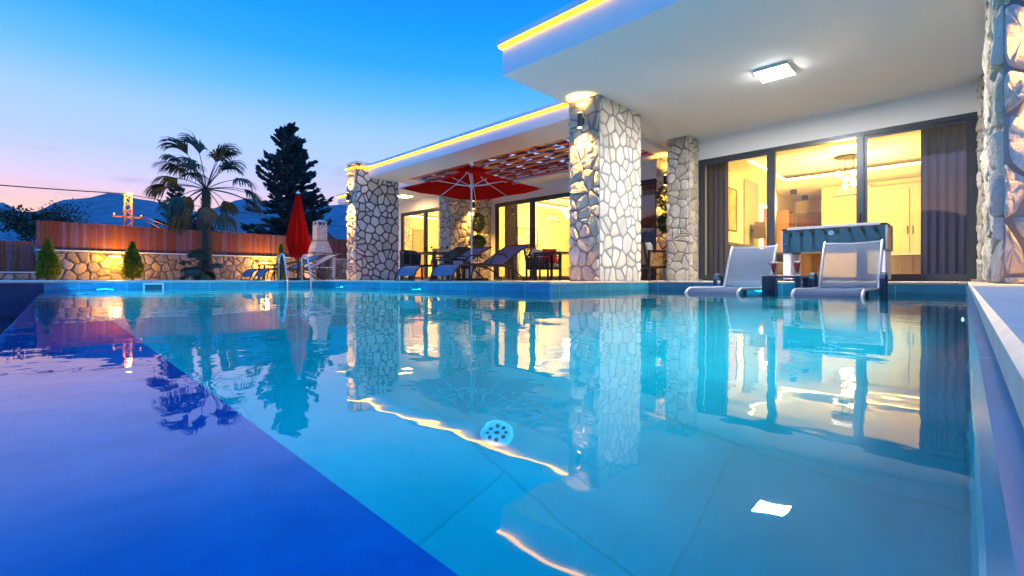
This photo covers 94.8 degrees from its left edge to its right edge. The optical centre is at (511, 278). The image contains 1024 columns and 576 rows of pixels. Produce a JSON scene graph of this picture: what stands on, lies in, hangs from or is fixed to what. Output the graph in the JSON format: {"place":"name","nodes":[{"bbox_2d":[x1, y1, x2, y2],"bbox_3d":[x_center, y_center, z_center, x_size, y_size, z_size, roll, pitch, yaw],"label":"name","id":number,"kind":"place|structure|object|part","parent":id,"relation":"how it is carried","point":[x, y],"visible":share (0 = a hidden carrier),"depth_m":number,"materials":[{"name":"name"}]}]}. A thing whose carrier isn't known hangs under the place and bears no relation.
{"place":"outdoors","nodes":[
{"label":"outdoors","id":0,"kind":"place"},
{"bbox_2d":[160,219,221,239],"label":"broadleaf tree","id":1,"kind":"object","parent":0,"point":[198,228],"visible":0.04,"depth_m":56.46,"materials":[{"name":"green plant"}]},
{"bbox_2d":[0,0,574,211],"label":"sky","id":2,"kind":"structure","parent":0,"point":[90,90],"materials":[{"name":"blue"}]},
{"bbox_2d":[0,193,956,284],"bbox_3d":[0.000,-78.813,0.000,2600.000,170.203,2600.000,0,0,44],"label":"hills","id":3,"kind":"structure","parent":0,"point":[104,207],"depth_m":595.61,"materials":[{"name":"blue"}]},
{"bbox_2d":[0,280,980,281],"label":"terrace","id":4,"kind":"structure","parent":0,"point":[386,280],"depth_m":10.57,"materials":[{"name":"stone"}]},
{"bbox_2d":[0,272,35,279],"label":"garden wall","id":5,"kind":"structure","parent":4,"relation":"on","point":[17,276],"depth_m":12.40,"materials":[{"name":"brown"}]},
{"bbox_2d":[0,240,34,271],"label":"fence","id":6,"kind":"object","parent":5,"relation":"on","point":[15,255],"visible":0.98,"depth_m":12.50,"materials":[{"name":"brown wood"}]},
{"bbox_2d":[34,238,61,279],"bbox_3d":[-11.896,-0.503,12.072,0.553,1.087,0.525,0,0,44],"label":"cypress shrub","id":7,"kind":"object","parent":4,"relation":"on","point":[47,264],"visible":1,"depth_m":11.99,"materials":[{"name":"green plant"}]},
{"bbox_2d":[119,241,145,279],"bbox_3d":[-10.711,-0.518,13.292,0.569,1.117,0.586,0,0,44],"label":"cypress shrub","id":8,"kind":"object","parent":4,"relation":"on","point":[132,262],"visible":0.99,"depth_m":13.21,"materials":[{"name":"green plant"}]},
{"bbox_2d":[36,249,346,279],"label":"garden wall","id":9,"kind":"structure","parent":4,"relation":"on","point":[86,265],"depth_m":14.55,"materials":[{"name":"brown stone"}]},
{"bbox_2d":[107,255,122,257],"bbox_3d":[-11.605,-0.652,13.752,0.140,0.065,0.340,0,0,44],"label":"wall floodlight","id":10,"kind":"object","parent":9,"relation":"attached to","point":[115,256],"depth_m":13.74,"materials":[{"name":"white metal"}]},
{"bbox_2d":[36,220,346,258],"bbox_3d":[-7.119,-1.198,18.831,0.124,0.796,16.780,0,0,44],"label":"fence","id":11,"kind":"object","parent":9,"relation":"on","point":[118,238],"visible":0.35,"depth_m":14.66,"materials":[{"name":"brown wood"}]},
{"bbox_2d":[178,247,223,282],"bbox_3d":[-8.670,-0.327,13.092,1.205,1.066,1.083,0,0,44],"label":"palm tree","id":12,"kind":"object","parent":4,"relation":"on","point":[197,273],"visible":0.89,"depth_m":12.94,"materials":[{"name":"green plant"}]},
{"bbox_2d":[142,129,265,276],"bbox_3d":[-8.850,-2.098,13.598,2.945,4.284,2.821,0,0,44],"label":"palm tree","id":13,"kind":"object","parent":4,"relation":"on","point":[182,208],"visible":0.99,"depth_m":13.43,"materials":[{"name":"green plant"}]},
{"bbox_2d":[258,264,280,279],"bbox_3d":[-6.412,-0.170,12.438,0.440,0.420,0.440,0,0,44],"label":"side table","id":14,"kind":"object","parent":4,"relation":"on","point":[264,265],"visible":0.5,"depth_m":12.42,"materials":[{"name":"brown metal"}]},
{"bbox_2d":[275,244,287,279],"bbox_3d":[-7.956,-0.586,16.232,0.398,1.252,0.394,0,0,44],"label":"cypress shrub","id":15,"kind":"object","parent":4,"relation":"on","point":[281,249],"visible":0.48,"depth_m":16.17,"materials":[{"name":"green plant"}]},
{"bbox_2d":[240,255,323,279],"bbox_3d":[-6.406,-0.324,13.209,0.730,0.752,2.049,0,0,42],"label":"sun lounger","id":16,"kind":"object","parent":4,"relation":"on","point":[248,273],"visible":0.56,"depth_m":13.30,"materials":[{"name":"blue fabric"}]},
{"bbox_2d":[278,253,311,286],"bbox_3d":[-4.800,0.191,10.396,0.585,1.499,0.588,0,0,44],"label":"pool ladder","id":17,"kind":"object","parent":4,"relation":"attached to","point":[285,264],"visible":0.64,"depth_m":10.38,"materials":[{"name":"silver metal"}]},
{"bbox_2d":[284,191,309,279],"bbox_3d":[-5.817,-1.170,12.838,0.690,2.420,0.582,0,0,44],"label":"closed umbrella","id":18,"kind":"object","parent":4,"relation":"on","point":[297,240],"visible":0.98,"depth_m":12.69,"materials":[{"name":"red fabric"}]},
{"bbox_2d":[253,253,340,279],"bbox_3d":[-5.663,-0.324,12.493,0.730,0.752,2.049,0,0,44],"label":"sun lounger","id":19,"kind":"object","parent":4,"relation":"on","point":[263,271],"visible":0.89,"depth_m":12.57,"materials":[{"name":"blue fabric"}]},
{"bbox_2d":[304,220,336,279],"bbox_3d":[-7.061,-1.060,17.302,0.770,2.200,0.900,0,0,44],"label":"stone grill","id":20,"kind":"object","parent":4,"relation":"on","point":[319,245],"visible":0.72,"depth_m":17.20,"materials":[{"name":"white"}]},
{"bbox_2d":[399,250,422,279],"bbox_3d":[-2.844,-0.391,13.234,0.550,0.862,0.600,0,0,44],"label":"dining chair","id":21,"kind":"object","parent":4,"relation":"on","point":[405,258],"visible":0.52,"depth_m":13.36,"materials":[{"name":"wicker"}]},
{"bbox_2d":[409,251,456,279],"bbox_3d":[-2.103,-0.330,12.727,1.100,0.740,0.900,0,0,44],"label":"dining table","id":22,"kind":"object","parent":4,"relation":"on","point":[433,253],"visible":0.53,"depth_m":12.40,"materials":[{"name":"wood"}]},
{"bbox_2d":[394,247,491,280],"bbox_3d":[-1.370,-0.324,9.699,0.730,0.752,2.049,0,0,44],"label":"sun lounger","id":23,"kind":"object","parent":4,"relation":"on","point":[408,270],"visible":0.71,"depth_m":9.72,"materials":[{"name":"blue fabric"}]},
{"bbox_2d":[434,258,465,280],"bbox_3d":[-1.188,-0.170,9.066,0.440,0.420,0.440,0,0,44],"label":"table","id":24,"kind":"object","parent":4,"relation":"on","point":[448,260],"visible":0.66,"depth_m":9.04,"materials":[{"name":"brown metal"}]},
{"bbox_2d":[441,255,462,279],"bbox_3d":[-1.671,-0.391,13.400,0.600,0.862,0.550,0,0,34],"label":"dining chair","id":25,"kind":"object","parent":4,"relation":"on","point":[446,256],"visible":0.04,"depth_m":13.47,"materials":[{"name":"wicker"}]},
{"bbox_2d":[446,247,470,279],"bbox_3d":[-1.360,-0.391,12.223,0.550,0.862,0.600,0,0,39],"label":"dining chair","id":26,"kind":"object","parent":4,"relation":"on","point":[456,251],"visible":0.23,"depth_m":11.99,"materials":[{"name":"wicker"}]},
{"bbox_2d":[462,266,475,277],"bbox_3d":[-1.141,-0.192,12.640,0.385,0.464,0.413,0,0,44],"label":"planter","id":27,"kind":"object","parent":4,"relation":"on","point":[467,273],"visible":0.35,"depth_m":12.51,"materials":[{"name":"white"}]},
{"bbox_2d":[401,162,542,280],"bbox_3d":[-0.814,-1.153,9.455,2.041,2.385,2.041,0,0,44],"label":"parasol","id":28,"kind":"object","parent":4,"relation":"on","point":[471,182],"visible":0.96,"depth_m":9.70,"materials":[{"name":"red canvas"},{"name":"white painted metal"}]},
{"bbox_2d":[468,212,486,277],"bbox_3d":[-1.030,-0.980,14.132,0.569,2.041,0.577,0,0,44],"label":"topiary","id":29,"kind":"object","parent":4,"relation":"on","point":[479,240],"visible":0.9,"depth_m":14.02,"materials":[{"name":"green plant"}]},
{"bbox_2d":[429,244,530,280],"bbox_3d":[-0.549,-0.324,8.908,0.730,0.752,2.049,0,0,44],"label":"sun lounger","id":30,"kind":"object","parent":4,"relation":"on","point":[502,257],"visible":0.98,"depth_m":8.96,"materials":[{"name":"blue fabric"}]},
{"bbox_2d":[494,257,513,279],"bbox_3d":[-0.195,-0.391,12.736,0.550,0.862,0.600,0,0,-16],"label":"dining chair","id":31,"kind":"object","parent":4,"relation":"on","point":[510,263],"visible":0.35,"depth_m":12.53,"materials":[{"name":"wicker"}]},
{"bbox_2d":[523,247,558,279],"bbox_3d":[0.766,-0.391,12.032,0.786,0.862,0.720,0,0,34],"label":"armchair","id":32,"kind":"object","parent":4,"relation":"on","point":[541,264],"visible":0.73,"depth_m":11.86,"materials":[{"name":"brown wicker"}]},
{"bbox_2d":[542,249,557,263],"bbox_3d":[0.973,-0.579,12.045,0.400,0.400,0.120,0,-14,-16],"label":"throw cushion","id":33,"kind":"object","parent":32,"relation":"on","point":[554,256],"visible":0.52,"depth_m":12.01,"materials":[{"name":"red fabric"}]},
{"bbox_2d":[533,251,568,279],"bbox_3d":[1.037,-0.290,11.157,0.840,0.660,0.700,0,0,44],"label":"table","id":34,"kind":"object","parent":4,"relation":"on","point":[559,253],"visible":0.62,"depth_m":11.17,"materials":[{"name":"brown metal"}]},
{"bbox_2d":[641,239,667,280],"bbox_3d":[2.870,-0.391,10.082,0.786,0.862,0.720,0,0,-31],"label":"armchair","id":35,"kind":"object","parent":4,"relation":"on","point":[648,263],"visible":0.45,"depth_m":9.77,"materials":[{"name":"brown metal"}]},
{"bbox_2d":[655,184,667,280],"bbox_3d":[3.395,-1.024,10.226,0.554,2.128,0.534,0,0,44],"label":"topiary","id":36,"kind":"object","parent":4,"relation":"on","point":[661,219],"visible":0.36,"depth_m":10.18,"materials":[{"name":"green plant"}]},
{"bbox_2d":[337,0,1023,283],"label":"villa","id":37,"kind":"object","parent":4,"relation":"on","point":[682,93],"visible":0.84,"depth_m":7.39,"materials":[{"name":"white paint"}]},
{"bbox_2d":[346,192,350,200],"bbox_3d":[-4.423,-2.210,12.727,0.076,0.236,0.122,0,0,44],"label":"wall lamp","id":38,"kind":"object","parent":37,"relation":"attached to","point":[348,196],"visible":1,"depth_m":12.69,"materials":[{"name":"grey metal"}]},
{"bbox_2d":[398,194,412,197],"bbox_3d":[-3.569,-2.746,15.601,0.410,0.046,0.410,0,0,44],"label":"ceiling lamp","id":39,"kind":"object","parent":37,"relation":"attached to","point":[404,195],"visible":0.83,"depth_m":15.57,"materials":[{"name":"white"}]},
{"bbox_2d":[412,229,423,276],"bbox_3d":[-3.871,-1.025,19.623,0.060,2.070,0.630,0,0,44],"label":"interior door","id":40,"kind":"structure","parent":37,"relation":"attached to","point":[417,240],"depth_m":19.56,"materials":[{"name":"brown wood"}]},
{"bbox_2d":[401,207,439,279],"bbox_3d":[-2.980,-1.170,16.175,2.930,2.420,0.155,0,0,44],"label":"sliding door","id":41,"kind":"structure","parent":37,"relation":"in","point":[425,211],"depth_m":16.13,"materials":[{"name":"grey metal"}]},
{"bbox_2d":[437,211,439,276],"bbox_3d":[-2.268,-1.175,16.013,0.900,2.370,0.090,0,0,44],"label":"curtain","id":42,"kind":"object","parent":37,"relation":"hanging from","point":[438,229],"visible":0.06,"depth_m":16.25,"materials":[{"name":"beige fabric"}]},
{"bbox_2d":[505,205,517,275],"bbox_3d":[-0.021,-1.175,14.957,0.600,2.370,0.090,0,0,44],"label":"curtain","id":43,"kind":"object","parent":37,"relation":"hanging from","point":[511,225],"visible":0.52,"depth_m":14.94,"materials":[{"name":"fabric"}]},
{"bbox_2d":[518,228,537,246],"bbox_3d":[0.549,-1.420,16.283,0.030,0.620,1.050,0,0,44],"label":"picture","id":44,"kind":"object","parent":37,"relation":"attached to","point":[523,235],"visible":0.56,"depth_m":16.20,"materials":[{"name":"yellow"}]},
{"bbox_2d":[410,137,650,181],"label":"slatted ceiling","id":45,"kind":"structure","parent":37,"relation":"on","point":[528,154],"depth_m":11.55,"materials":[{"name":"red reddish-brown wood"}]},
{"bbox_2d":[495,192,569,279],"bbox_3d":[0.626,-1.170,13.878,3.170,2.420,0.155,0,0,44],"label":"sliding door","id":46,"kind":"structure","parent":37,"relation":"in","point":[532,201],"depth_m":13.87,"materials":[{"name":"grey metal"}]},
{"bbox_2d":[543,214,559,222],"bbox_3d":[1.449,-2.175,17.082,0.205,0.270,0.800,0,0,44],"label":"air conditioner","id":47,"kind":"object","parent":37,"relation":"attached to","point":[549,218],"visible":1,"depth_m":16.92,"materials":[{"name":"beige plastic"}]},
{"bbox_2d":[560,197,569,218],"bbox_3d":[1.803,-2.308,15.351,0.500,0.681,0.500,0,0,44],"label":"chandelier","id":48,"kind":"object","parent":37,"relation":"hanging from","point":[564,211],"visible":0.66,"depth_m":15.36,"materials":[{"name":"white metal"}]},
{"bbox_2d":[577,112,583,127],"bbox_3d":[1.082,-2.490,7.416,0.076,0.236,0.122,0,0,44],"label":"wall lamp","id":49,"kind":"object","parent":37,"relation":"attached to","point":[580,121],"visible":1,"depth_m":7.37,"materials":[{"name":"grey metal"}]},
{"bbox_2d":[641,184,654,275],"bbox_3d":[3.343,-1.175,11.712,0.850,2.370,0.090,0,0,44],"label":"curtain","id":50,"kind":"object","parent":37,"relation":"hanging from","point":[647,213],"visible":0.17,"depth_m":11.66,"materials":[{"name":"grey fabric"}]},
{"bbox_2d":[641,178,656,279],"bbox_3d":[2.882,-1.170,11.702,1.700,2.420,0.155,0,0,44],"label":"sliding door","id":51,"kind":"structure","parent":37,"relation":"in","point":[650,181],"depth_m":11.19,"materials":[{"name":"grey metal"}]},
{"bbox_2d":[663,175,667,184],"bbox_3d":[3.451,-2.210,10.563,0.076,0.236,0.122,0,0,44],"label":"wall lamp","id":52,"kind":"object","parent":37,"relation":"attached to","point":[665,182],"visible":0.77,"depth_m":10.52,"materials":[{"name":"grey metal"}]},
{"bbox_2d":[707,162,728,274],"bbox_3d":[4.255,-1.200,9.762,0.430,2.420,0.090,0,0,44],"label":"curtain","id":53,"kind":"object","parent":37,"relation":"hanging from","point":[717,222],"visible":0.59,"depth_m":9.77,"materials":[{"name":"grey fabric"}]},
{"bbox_2d":[728,187,736,231],"bbox_3d":[5.066,-1.605,10.883,0.030,0.990,0.700,0,0,44],"label":"picture","id":54,"kind":"object","parent":37,"relation":"attached to","point":[732,196],"visible":0.59,"depth_m":10.96,"materials":[{"name":"yellow plastic"}]},
{"bbox_2d":[743,179,757,246],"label":"wall panel","id":55,"kind":"structure","parent":37,"relation":"attached to","point":[750,203],"depth_m":11.79,"materials":[{"name":"yellow paint"}]},
{"bbox_2d":[751,221,766,238],"bbox_3d":[6.181,-1.210,11.753,0.382,0.401,0.300,0,0,44],"label":"wall lamp","id":56,"kind":"object","parent":55,"relation":"attached to","point":[760,230],"visible":0.97,"depth_m":11.62,"materials":[{"name":"beige fabric"}]},
{"bbox_2d":[729,242,782,274],"bbox_3d":[5.327,-0.390,10.354,0.910,0.820,1.840,0,0,44],"label":"sofa","id":57,"kind":"object","parent":37,"relation":"on","point":[779,262],"visible":0.08,"depth_m":10.45,"materials":[{"name":"grey"}]},
{"bbox_2d":[761,204,766,245],"bbox_3d":[6.877,-0.985,12.749,0.035,1.990,0.740,0,0,44],"label":"backlit door","id":58,"kind":"structure","parent":37,"relation":"attached to","point":[764,218],"depth_m":12.57,"materials":[{"name":"white wood"}]},
{"bbox_2d":[763,207,766,245],"bbox_3d":[6.875,-0.950,12.751,0.030,1.920,0.600,0,0,44],"label":"door leaf","id":59,"kind":"structure","parent":58,"relation":"in","point":[764,209],"depth_m":12.70,"materials":[{"name":"brown wood"}]},
{"bbox_2d":[754,61,794,81],"bbox_3d":[3.604,-2.836,6.458,0.410,0.046,0.410,0,0,44],"label":"ceiling lamp","id":60,"kind":"object","parent":37,"relation":"attached to","point":[775,71],"visible":1,"depth_m":6.42,"materials":[{"name":"white plastic"}]},
{"bbox_2d":[777,210,793,274],"bbox_3d":[7.944,-0.975,13.665,0.300,1.970,0.560,0,0,44],"label":"bookshelf","id":61,"kind":"object","parent":37,"relation":"on","point":[785,219],"visible":0.4,"depth_m":13.51,"materials":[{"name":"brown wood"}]},
{"bbox_2d":[790,189,796,194],"bbox_3d":[7.779,-2.390,12.990,0.140,0.133,0.140,0,0,44],"label":"spotlight","id":62,"kind":"object","parent":37,"relation":"attached to","point":[793,191],"visible":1,"depth_m":12.93,"materials":[{"name":"black plastic"}]},
{"bbox_2d":[802,195,807,199],"bbox_3d":[8.647,-2.390,13.890,0.140,0.133,0.140,0,0,44],"label":"spotlight","id":63,"kind":"object","parent":37,"relation":"attached to","point":[804,197],"visible":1,"depth_m":13.84,"materials":[{"name":"black plastic"}]},
{"bbox_2d":[698,112,977,280],"bbox_3d":[5.320,-1.195,8.266,4.080,2.470,0.155,0,0,44],"label":"sliding door","id":64,"kind":"structure","parent":37,"relation":"in","point":[971,118],"depth_m":7.76,"materials":[{"name":"grey metal"}]},
{"bbox_2d":[834,154,855,188],"bbox_3d":[7.285,-2.308,10.202,0.500,0.681,0.500,0,0,44],"label":"chandelier","id":65,"kind":"object","parent":37,"relation":"hanging from","point":[845,178],"visible":0.94,"depth_m":10.17,"materials":[{"name":"white glass"}]},
{"bbox_2d":[834,185,871,198],"bbox_3d":[8.783,-2.235,12.129,0.800,0.270,0.205,0,0,44],"label":"air conditioner","id":66,"kind":"object","parent":37,"relation":"attached to","point":[842,193],"visible":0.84,"depth_m":12.16,"materials":[{"name":"beige plastic"}]},
{"bbox_2d":[868,182,920,253],"bbox_3d":[9.555,-1.130,11.273,1.660,2.300,0.365,0,0,44],"label":"wardrobe","id":67,"kind":"object","parent":37,"relation":"on","point":[897,207],"visible":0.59,"depth_m":11.28,"materials":[{"name":"white paint"}]},
{"bbox_3d":[9.173,-1.335,11.432,0.740,1.650,0.063,0,0,44],"label":"door","id":68,"kind":"part","parent":67,"relation":"part of","materials":[{"name":"yellow paint"}]},
{"bbox_3d":[9.727,-1.335,10.897,0.740,1.650,0.063,0,0,44],"label":"door","id":69,"kind":"part","parent":67,"relation":"part of","materials":[{"name":"yellow paint"}]},
{"bbox_2d":[891,253,920,273],"bbox_3d":[8.208,-0.265,9.589,1.240,0.490,0.440,0,0,44],"label":"sideboard","id":70,"kind":"object","parent":37,"relation":"on","point":[908,263],"visible":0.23,"depth_m":9.51,"materials":[{"name":"beige wood"}]},
{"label":"door","id":71,"kind":"part","parent":70,"relation":"part of","materials":[{"name":"brown wood"}]},
{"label":"door","id":72,"kind":"part","parent":70,"relation":"part of","materials":[{"name":"brown wood"}]},
{"bbox_2d":[921,122,966,273],"bbox_3d":[6.771,-1.200,7.335,0.600,2.420,0.090,0,0,44],"label":"curtain","id":73,"kind":"object","parent":37,"relation":"hanging from","point":[943,199],"visible":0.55,"depth_m":7.34,"materials":[{"name":"grey fabric"}]},
{"bbox_2d":[781,222,892,280],"bbox_3d":[5.089,-0.393,7.422,1.366,0.865,0.950,0,0,44],"label":"football table","id":74,"kind":"object","parent":4,"relation":"on","point":[796,242],"visible":0.9,"depth_m":7.25,"materials":[{"name":"blue laminate"}]},
{"bbox_2d":[0,286,986,575],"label":"pool water","id":75,"kind":"structure","parent":0,"point":[320,430],"depth_m":0.53,"materials":[{"name":"blue liquid"}]},
{"bbox_2d":[684,244,777,293],"bbox_3d":[2.884,-0.039,6.115,0.740,0.879,1.638,0,0,44],"label":"pool lounger","id":76,"kind":"object","parent":75,"relation":"in","point":[747,268],"visible":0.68,"depth_m":6.53,"materials":[{"name":"white plastic"}]},
{"bbox_2d":[762,275,808,292],"bbox_3d":[3.375,0.180,5.803,0.420,0.440,0.420,0,0,44],"label":"side table","id":77,"kind":"object","parent":75,"relation":"in","point":[798,281],"visible":0.52,"depth_m":5.77,"materials":[{"name":"blue plastic"}]},
{"bbox_2d":[768,262,776,272],"bbox_3d":[3.249,-0.128,5.862,0.106,0.173,0.079,0,0,20],"label":"cocktail glass","id":78,"kind":"object","parent":77,"relation":"on","point":[773,265],"visible":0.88,"depth_m":5.84,"materials":[{"name":"red"}]},
{"bbox_2d":[794,261,800,272],"bbox_3d":[3.455,-0.126,5.699,0.080,0.170,0.079,0,0,44],"label":"cocktail glass","id":79,"kind":"object","parent":77,"relation":"on","point":[797,265],"visible":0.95,"depth_m":5.68,"materials":[{"name":"red"}]},
{"bbox_2d":[791,239,887,296],"bbox_3d":[3.711,-0.039,5.316,0.740,0.879,1.638,0,0,44],"label":"pool lounger","id":80,"kind":"object","parent":75,"relation":"in","point":[843,266],"visible":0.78,"depth_m":5.71,"materials":[{"name":"silver metal"}]},
{"bbox_2d":[795,211,821,276],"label":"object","id":81,"kind":"structure","parent":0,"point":[810,263],"depth_m":14.78,"materials":[{"name":"paint"}]},
{"bbox_2d":[798,215,821,276],"bbox_3d":[9.458,-0.982,14.702,0.910,2.005,0.035,0,0,44],"label":"door leaf","id":82,"kind":"structure","parent":81,"relation":"in","point":[810,263],"depth_m":14.76,"materials":[{"name":"brown wood"}]},
{"label":"ground","id":83,"kind":"structure","parent":0,"visible":0},
{"bbox_2d":[0,204,78,271],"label":"broadleaf tree","id":84,"kind":"object","parent":83,"relation":"on","point":[26,224],"visible":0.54,"depth_m":28.29,"materials":[{"name":"leaf"},{"name":"bark"}]},
{"bbox_2d":[25,198,92,249],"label":"broadleaf tree","id":85,"kind":"object","parent":83,"relation":"on","point":[61,210],"visible":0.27,"depth_m":54.82,"materials":[{"name":"leaf"},{"name":"bark"}]},
{"bbox_2d":[112,192,142,225],"bbox_3d":[-32.556,-3.608,39.936,1.551,7.340,1.559,0,0,2],"label":"lattice mast","id":86,"kind":"object","parent":83,"relation":"on","point":[125,197],"visible":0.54,"depth_m":39.89,"materials":[{"name":"orange metal"}]},
{"bbox_2d":[0,185,123,193],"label":"power cable","id":87,"kind":"object","parent":86,"relation":"attached to","point":[60,189],"visible":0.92,"depth_m":36.62,"materials":[{"name":"black plastic"}]},
{"bbox_2d":[126,194,345,226],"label":"power cable","id":88,"kind":"object","parent":86,"relation":"attached to","point":[212,208],"visible":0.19,"depth_m":47.39,"materials":[{"name":"black plastic"}]},
{"bbox_2d":[0,238,273,271],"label":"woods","id":89,"kind":"object","parent":83,"relation":"on","point":[35,253],"depth_m":80.62,"materials":[{"name":"green plant"}]},
{"bbox_2d":[149,185,198,253],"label":"spruce tree","id":90,"kind":"object","parent":83,"relation":"on","point":[179,189],"visible":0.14,"depth_m":49.68,"materials":[{"name":"green plant"}]},
{"bbox_2d":[239,122,333,255],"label":"spruce tree","id":91,"kind":"object","parent":83,"relation":"on","point":[287,166],"visible":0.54,"depth_m":44.14,"materials":[{"name":"green plant"}]},
{"bbox_2d":[309,231,335,258],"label":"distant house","id":92,"kind":"structure","parent":83,"relation":"on","point":[329,236],"depth_m":76.67,"materials":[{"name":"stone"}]},
{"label":"catch basin","id":93,"kind":"structure","parent":0,"visible":0},
{"bbox_2d":[0,315,12,334],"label":"catch basin water","id":94,"kind":"structure","parent":93,"relation":"in","point":[5,321],"depth_m":6.02,"materials":[{"name":"blue liquid"}]},
{"bbox_2d":[0,283,43,325],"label":"basin wall","id":95,"kind":"structure","parent":93,"relation":"attached to","point":[17,300],"depth_m":7.23,"materials":[{"name":"tile"}]},
{"label":"pool floor","id":96,"kind":"structure","parent":0,"visible":0},
{"bbox_2d":[44,282,324,289],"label":"pool wall","id":97,"kind":"structure","parent":96,"relation":"on","point":[54,286],"depth_m":8.76,"materials":[{"name":"tile"}]},
{"bbox_2d":[143,283,163,288],"bbox_3d":[-6.434,0.158,8.444,0.011,0.165,0.300,0,0,44],"label":"skimmer","id":98,"kind":"object","parent":97,"relation":"attached to","point":[153,285],"visible":0.59,"depth_m":8.44,"materials":[{"name":"white plastic"}]},
{"bbox_2d":[0,280,324,282],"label":"pool coping","id":99,"kind":"object","parent":97,"relation":"on","point":[152,281],"visible":0.84,"depth_m":8.34,"materials":[{"name":"stone"}]},
{"bbox_2d":[325,282,556,291],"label":"pool wall","id":100,"kind":"structure","parent":96,"relation":"on","point":[509,287],"depth_m":7.45,"materials":[{"name":"tile"}]},
{"bbox_2d":[325,280,535,283],"bbox_3d":[-1.888,0.054,8.651,6.266,0.033,0.330,0,0,44],"label":"pool coping","id":101,"kind":"object","parent":100,"relation":"on","point":[507,282],"visible":0.86,"depth_m":7.63,"materials":[{"name":"stone"}]},
{"bbox_2d":[557,283,647,291],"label":"pool wall","id":102,"kind":"structure","parent":96,"relation":"on","point":[591,287],"depth_m":6.98,"materials":[{"name":"tile"}]},
{"bbox_2d":[531,281,647,283],"bbox_3d":[1.292,0.054,7.194,0.330,0.033,2.646,0,0,44],"label":"pool coping","id":103,"kind":"object","parent":102,"relation":"on","point":[567,282],"visible":0.98,"depth_m":6.65,"materials":[{"name":"stone"}]},
{"bbox_2d":[648,283,966,293],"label":"pool wall","id":104,"kind":"structure","parent":96,"relation":"on","point":[946,289],"depth_m":5.76,"materials":[{"name":"tile"}]},
{"bbox_2d":[649,281,967,284],"bbox_3d":[4.284,0.054,6.385,5.096,0.033,0.340,0,0,44],"label":"pool coping","id":105,"kind":"object","parent":104,"relation":"on","point":[905,283],"visible":0.5,"depth_m":5.74,"materials":[{"name":"stone"}]},
{"bbox_2d":[967,285,1023,575],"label":"pool wall","id":106,"kind":"structure","parent":96,"relation":"on","point":[1000,434],"depth_m":0.23,"materials":[{"name":"tile"}]},
{"bbox_2d":[968,282,1023,428],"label":"pool coping","id":107,"kind":"object","parent":106,"relation":"on","point":[1000,307],"visible":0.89,"depth_m":0.42,"materials":[{"name":"stone"}]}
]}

